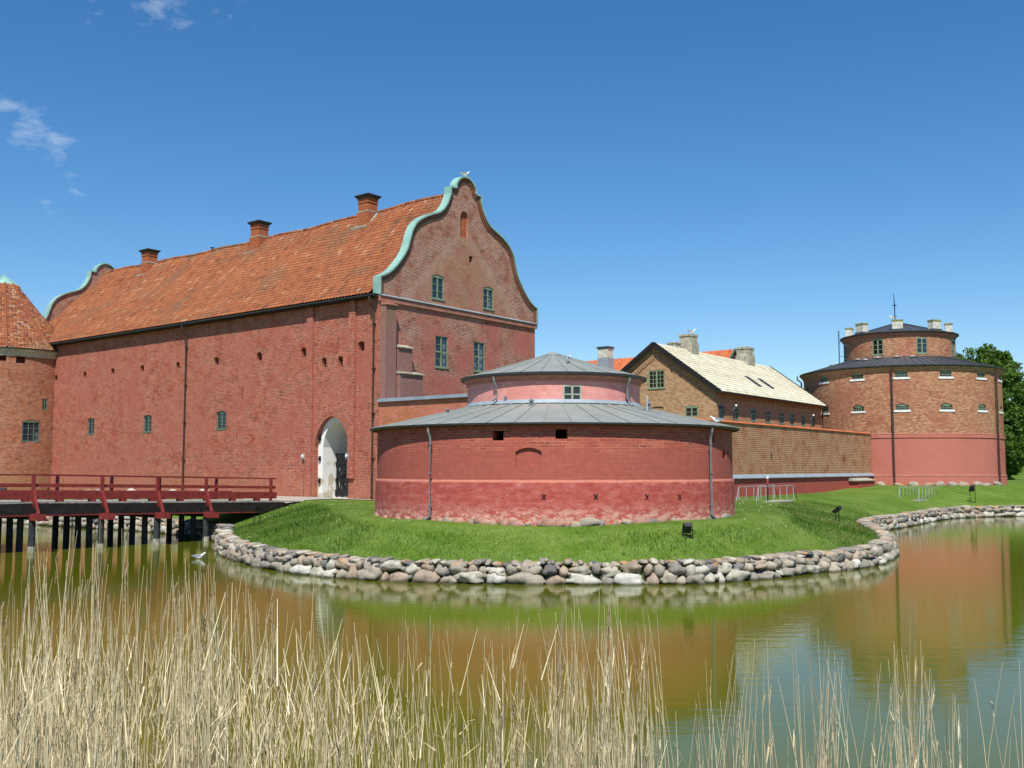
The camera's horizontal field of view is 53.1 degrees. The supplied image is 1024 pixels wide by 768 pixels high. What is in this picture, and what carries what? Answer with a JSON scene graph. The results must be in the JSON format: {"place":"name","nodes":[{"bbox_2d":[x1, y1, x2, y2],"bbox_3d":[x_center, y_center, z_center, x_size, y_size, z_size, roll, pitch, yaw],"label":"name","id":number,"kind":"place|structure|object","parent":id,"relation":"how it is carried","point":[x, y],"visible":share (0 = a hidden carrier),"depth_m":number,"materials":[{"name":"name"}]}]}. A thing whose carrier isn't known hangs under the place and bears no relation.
{"place":"outdoors","nodes":[
{"label":"outdoors","id":0,"kind":"place"},
{"bbox_2d":[264,496,373,505],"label":"path","id":1,"kind":"structure","parent":0,"point":[296,498],"depth_m":56.72,"materials":[{"name":"beige gravel"}]},
{"bbox_2d":[301,453,304,494],"bbox_3d":[-12.283,5.309,60.139,0.304,2.451,0.250,-4,-6,39],"label":"gate lamp","id":2,"kind":"object","parent":1,"relation":"on","point":[302,455],"visible":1,"depth_m":60.14,"materials":[{"name":"glass"}]},
{"bbox_2d":[0,516,1023,767],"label":"water","id":3,"kind":"structure","parent":0,"point":[954,588],"depth_m":20.49,"materials":[{"name":"green liquid"}]},
{"bbox_2d":[191,552,205,558],"bbox_3d":[-12.118,6.632,39.610,0.612,0.260,0.179,2,-5,-28],"label":"gull","id":4,"kind":"object","parent":3,"relation":"on","point":[198,556],"visible":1,"depth_m":39.55,"materials":[{"name":"white"}]},
{"bbox_2d":[0,516,1023,767],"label":"reeds","id":5,"kind":"object","parent":3,"relation":"in","point":[184,746],"visible":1,"depth_m":6.26,"materials":[{"name":"beige plant"}]},
{"bbox_2d":[0,0,1023,399],"label":"sky","id":6,"kind":"structure","parent":0,"point":[766,176],"materials":[{"name":"blue"}]},
{"bbox_2d":[30,450,1023,583],"bbox_3d":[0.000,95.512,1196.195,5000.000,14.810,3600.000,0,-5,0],"label":"ground","id":7,"kind":"structure","parent":0,"point":[1011,492],"depth_m":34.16,"materials":[{"name":"green plant"}]},
{"bbox_2d":[0,271,64,489],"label":"round tower","id":8,"kind":"structure","parent":7,"relation":"on","point":[28,377],"depth_m":78.44,"materials":[{"name":"brick"}]},
{"bbox_2d":[21,420,39,441],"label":"window","id":9,"kind":"structure","parent":8,"relation":"in","point":[30,428],"depth_m":78.26,"materials":[{"name":"green paint"}]},
{"bbox_2d":[42,399,47,409],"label":"window","id":10,"kind":"structure","parent":8,"relation":"in","point":[44,401],"depth_m":79.17,"materials":[{"name":"green paint"}]},
{"bbox_2d":[2,516,234,541],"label":"boulder wall","id":11,"kind":"structure","parent":7,"relation":"on","point":[215,527],"depth_m":55.67,"materials":[{"name":"grey stone"}]},
{"bbox_2d":[0,474,302,552],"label":"timber bridge","id":12,"kind":"structure","parent":7,"relation":"on","point":[158,505],"depth_m":46.70,"materials":[{"name":"red wood"}]},
{"bbox_2d":[184,527,202,539],"bbox_3d":[-15.408,7.646,50.457,1.411,1.198,1.250,0,-5,0],"label":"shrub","id":13,"kind":"object","parent":7,"relation":"on","point":[187,537],"visible":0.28,"depth_m":50.30,"materials":[{"name":"green plant"}]},
{"bbox_2d":[251,506,264,524],"bbox_3d":[-11.472,5.955,46.194,0.471,0.942,0.452,-4,-6,40],"label":"floodlight","id":14,"kind":"object","parent":7,"relation":"on","point":[257,509],"visible":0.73,"depth_m":46.09,"materials":[{"name":"black paint"}]},
{"bbox_2d":[16,176,537,499],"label":"castle building","id":15,"kind":"structure","parent":7,"relation":"on","point":[261,353],"depth_m":65.06,"materials":[{"name":"red brick"}]},
{"bbox_2d":[87,418,93,434],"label":"window","id":16,"kind":"structure","parent":15,"relation":"in","point":[91,421],"depth_m":76.20,"materials":[{"name":"green glass"}]},
{"bbox_2d":[143,415,151,432],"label":"window","id":17,"kind":"structure","parent":15,"relation":"in","point":[148,419],"depth_m":71.33,"materials":[{"name":"green glass"}]},
{"bbox_2d":[215,411,225,429],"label":"window","id":18,"kind":"structure","parent":15,"relation":"in","point":[221,416],"depth_m":65.94,"materials":[{"name":"green paint"}]},
{"bbox_2d":[431,275,444,300],"bbox_3d":[-4.418,-5.750,61.022,0.814,1.530,1.013,0,-5,0],"label":"window","id":19,"kind":"structure","parent":15,"relation":"in","point":[437,281],"depth_m":61.06,"materials":[{"name":"grey paint"}]},
{"bbox_2d":[435,336,448,368],"bbox_3d":[-4.196,-1.876,60.995,0.872,1.928,1.088,0,-5,0],"label":"window","id":20,"kind":"structure","parent":15,"relation":"in","point":[441,343],"depth_m":61.04,"materials":[{"name":"grey paint"}]},
{"bbox_2d":[473,342,484,372],"bbox_3d":[-2.046,-1.652,63.789,0.843,1.888,1.050,0,-5,0],"label":"window","id":21,"kind":"structure","parent":15,"relation":"in","point":[479,348],"depth_m":63.88,"materials":[{"name":"grey paint"}]},
{"bbox_2d":[483,287,494,310],"bbox_3d":[-1.503,-5.413,64.808,0.800,1.494,0.994,0,-5,0],"label":"window","id":22,"kind":"structure","parent":15,"relation":"in","point":[487,291],"depth_m":64.83,"materials":[{"name":"grey paint"}]},
{"bbox_2d":[377,393,467,425],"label":"curtain wall","id":23,"kind":"structure","parent":7,"relation":"on","point":[394,410],"depth_m":54.78,"materials":[{"name":"orange brick"}]},
{"bbox_2d":[370,352,739,526],"bbox_3d":[1.640,2.255,40.451,14.400,7.120,14.400,0,-5,0],"label":"round bastion","id":24,"kind":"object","parent":7,"relation":"on","point":[553,439],"visible":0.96,"depth_m":34.55,"materials":[{"name":"brick"}]},
{"bbox_2d":[563,385,581,398],"bbox_3d":[2.184,0.376,37.301,0.704,0.685,0.155,0,-5,-6],"label":"window","id":25,"kind":"structure","parent":24,"relation":"in","point":[569,391],"depth_m":37.29,"materials":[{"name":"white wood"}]},
{"bbox_2d":[710,416,722,424],"bbox_3d":[7.304,1.299,36.481,0.561,0.346,0.164,-1,-5,9],"label":"gull","id":26,"kind":"object","parent":24,"relation":"on","point":[717,419],"visible":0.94,"depth_m":36.43,"materials":[{"name":"white"}]},
{"bbox_2d":[214,526,899,584],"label":"boulder wall","id":27,"kind":"structure","parent":7,"relation":"on","point":[229,544],"depth_m":31.88,"materials":[{"name":"grey stone"}]},
{"bbox_2d":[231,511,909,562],"bbox_3d":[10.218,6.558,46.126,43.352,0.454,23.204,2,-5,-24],"label":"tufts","id":28,"kind":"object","parent":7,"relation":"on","point":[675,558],"visible":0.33,"depth_m":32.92,"materials":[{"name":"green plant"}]},
{"bbox_2d":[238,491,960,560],"bbox_3d":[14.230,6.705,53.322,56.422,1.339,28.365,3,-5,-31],"label":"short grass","id":29,"kind":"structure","parent":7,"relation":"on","point":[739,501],"depth_m":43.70,"materials":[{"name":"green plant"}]},
{"bbox_2d":[586,346,736,370],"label":"red roofed house","id":30,"kind":"structure","parent":7,"relation":"on","point":[605,358],"depth_m":107.11,"materials":[{"name":"tile"}]},
{"bbox_2d":[681,523,692,538],"bbox_3d":[5.628,4.712,32.840,0.370,0.533,0.275,1,-5,-7],"label":"floodlight","id":31,"kind":"object","parent":7,"relation":"on","point":[686,527],"visible":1,"depth_m":32.78,"materials":[{"name":"black paint"}]},
{"bbox_2d":[620,333,828,428],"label":"barrack house","id":32,"kind":"structure","parent":7,"relation":"on","point":[684,376],"depth_m":72.91,"materials":[{"name":"brick"}]},
{"bbox_2d":[647,370,665,389],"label":"window","id":33,"kind":"structure","parent":32,"relation":"in","point":[656,378],"depth_m":71.94,"materials":[{"name":"grey paint"}]},
{"bbox_2d":[685,405,697,416],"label":"window","id":34,"kind":"structure","parent":32,"relation":"in","point":[691,410],"depth_m":70.19,"materials":[{"name":"grey paint"}]},
{"bbox_2d":[719,409,722,417],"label":"window","id":35,"kind":"structure","parent":32,"relation":"in","point":[720,411],"depth_m":69.74,"materials":[{"name":"green paint"}]},
{"bbox_2d":[733,406,737,420],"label":"window","id":36,"kind":"structure","parent":32,"relation":"in","point":[735,412],"depth_m":71.61,"materials":[{"name":"grey paint"}]},
{"bbox_2d":[751,408,756,422],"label":"window","id":37,"kind":"structure","parent":32,"relation":"in","point":[753,411],"depth_m":74.21,"materials":[{"name":"grey paint"}]},
{"bbox_2d":[765,410,770,423],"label":"window","id":38,"kind":"structure","parent":32,"relation":"in","point":[767,411],"depth_m":76.37,"materials":[{"name":"grey paint"}]},
{"bbox_2d":[779,411,784,424],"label":"window","id":39,"kind":"structure","parent":32,"relation":"in","point":[781,414],"depth_m":78.59,"materials":[{"name":"grey paint"}]},
{"bbox_2d":[790,412,794,425],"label":"window","id":40,"kind":"structure","parent":32,"relation":"in","point":[791,414],"depth_m":80.36,"materials":[{"name":"grey paint"}]},
{"bbox_2d":[801,414,804,426],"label":"window","id":41,"kind":"structure","parent":32,"relation":"in","point":[802,415],"depth_m":82.32,"materials":[{"name":"green glass"}]},
{"bbox_2d":[736,485,797,502],"bbox_3d":[14.541,6.278,58.157,1.230,1.049,6.106,-3,-6,37],"label":"barrier","id":42,"kind":"object","parent":7,"relation":"on","point":[773,500],"visible":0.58,"depth_m":58.08,"materials":[{"name":"metal"}]},
{"bbox_2d":[766,476,768,500],"bbox_3d":[14.534,5.974,58.206,0.120,1.520,0.120,2,-5,-22],"label":"marker post","id":43,"kind":"object","parent":7,"relation":"on","point":[767,477],"visible":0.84,"depth_m":58.17,"materials":[{"name":"metal"}]},
{"bbox_2d":[692,417,875,496],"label":"curtain wall","id":44,"kind":"structure","parent":7,"relation":"on","point":[802,460],"depth_m":70.82,"materials":[{"name":"brown brick"}]},
{"bbox_2d":[832,506,841,521],"bbox_3d":[15.121,6.089,47.679,0.392,0.838,0.429,-4,-6,38],"label":"floodlight","id":45,"kind":"object","parent":7,"relation":"on","point":[837,509],"visible":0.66,"depth_m":47.56,"materials":[{"name":"black paint"}]},
{"bbox_2d":[797,293,1007,485],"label":"round tower","id":46,"kind":"structure","parent":7,"relation":"on","point":[923,406],"depth_m":83.53,"materials":[{"name":"red brick"}]},
{"bbox_2d":[819,376,828,383],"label":"window","id":47,"kind":"structure","parent":46,"relation":"in","point":[824,379],"depth_m":88.04,"materials":[{"name":"grey paint"}]},
{"bbox_2d":[821,407,829,414],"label":"window","id":48,"kind":"structure","parent":46,"relation":"in","point":[826,412],"depth_m":87.77,"materials":[{"name":"grey paint"}]},
{"bbox_2d":[844,344,846,360],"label":"window","id":49,"kind":"structure","parent":46,"relation":"in","point":[845,354],"depth_m":91.65,"materials":[{"name":"grey paint"}]},
{"bbox_2d":[850,373,864,381],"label":"window","id":50,"kind":"structure","parent":46,"relation":"in","point":[856,376],"depth_m":85.20,"materials":[{"name":"grey paint"}]},
{"bbox_2d":[851,405,865,412],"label":"window","id":51,"kind":"structure","parent":46,"relation":"in","point":[858,408],"depth_m":84.97,"materials":[{"name":"grey paint"}]},
{"bbox_2d":[872,339,883,355],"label":"window","id":52,"kind":"structure","parent":46,"relation":"in","point":[877,344],"depth_m":87.82,"materials":[{"name":"grey paint"}]},
{"bbox_2d":[893,371,909,378],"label":"window","id":53,"kind":"structure","parent":46,"relation":"in","point":[898,374],"depth_m":83.35,"materials":[{"name":"grey paint"}]},
{"bbox_2d":[894,403,910,411],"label":"window","id":54,"kind":"structure","parent":46,"relation":"in","point":[902,407],"depth_m":83.15,"materials":[{"name":"grey paint"}]},
{"bbox_2d":[916,337,928,353],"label":"window","id":55,"kind":"structure","parent":46,"relation":"in","point":[921,342],"depth_m":86.65,"materials":[{"name":"grey paint"}]},
{"bbox_2d":[938,370,953,378],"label":"window","id":56,"kind":"structure","parent":46,"relation":"in","point":[944,374],"depth_m":82.92,"materials":[{"name":"grey paint"}]},
{"bbox_2d":[939,403,954,411],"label":"window","id":57,"kind":"structure","parent":46,"relation":"in","point":[946,407],"depth_m":82.68,"materials":[{"name":"grey paint"}]},
{"bbox_2d":[951,339,955,356],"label":"window","id":58,"kind":"structure","parent":46,"relation":"in","point":[952,341],"depth_m":88.36,"materials":[{"name":"grey paint"}]},
{"bbox_2d":[976,371,986,379],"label":"window","id":59,"kind":"structure","parent":46,"relation":"in","point":[980,375],"depth_m":83.88,"materials":[{"name":"grey paint"}]},
{"bbox_2d":[977,404,987,412],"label":"window","id":60,"kind":"structure","parent":46,"relation":"in","point":[981,408],"depth_m":83.68,"materials":[{"name":"grey paint"}]},
{"bbox_2d":[899,486,935,501],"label":"barrier","id":61,"kind":"object","parent":7,"relation":"on","point":[919,500],"visible":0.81,"depth_m":74.93,"materials":[{"name":"metal"}]},
{"bbox_2d":[856,505,1023,529],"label":"boulder wall","id":62,"kind":"structure","parent":7,"relation":"on","point":[902,520],"depth_m":68.14,"materials":[{"name":"grey stone"}]},
{"bbox_2d":[969,485,975,502],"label":"floodlight","id":63,"kind":"object","parent":7,"relation":"on","point":[971,488],"visible":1,"depth_m":75.57,"materials":[{"name":"black paint"}]},
{"bbox_2d":[956,343,1023,479],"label":"broadleaf tree","id":64,"kind":"object","parent":7,"relation":"on","point":[1012,388],"visible":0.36,"depth_m":120.40,"materials":[{"name":"green plant"}]},
{"bbox_2d":[1010,371,1023,467],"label":"broadleaf tree","id":65,"kind":"object","parent":7,"relation":"on","point":[1021,438],"visible":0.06,"depth_m":148.37,"materials":[{"name":"green plant"}]}
]}

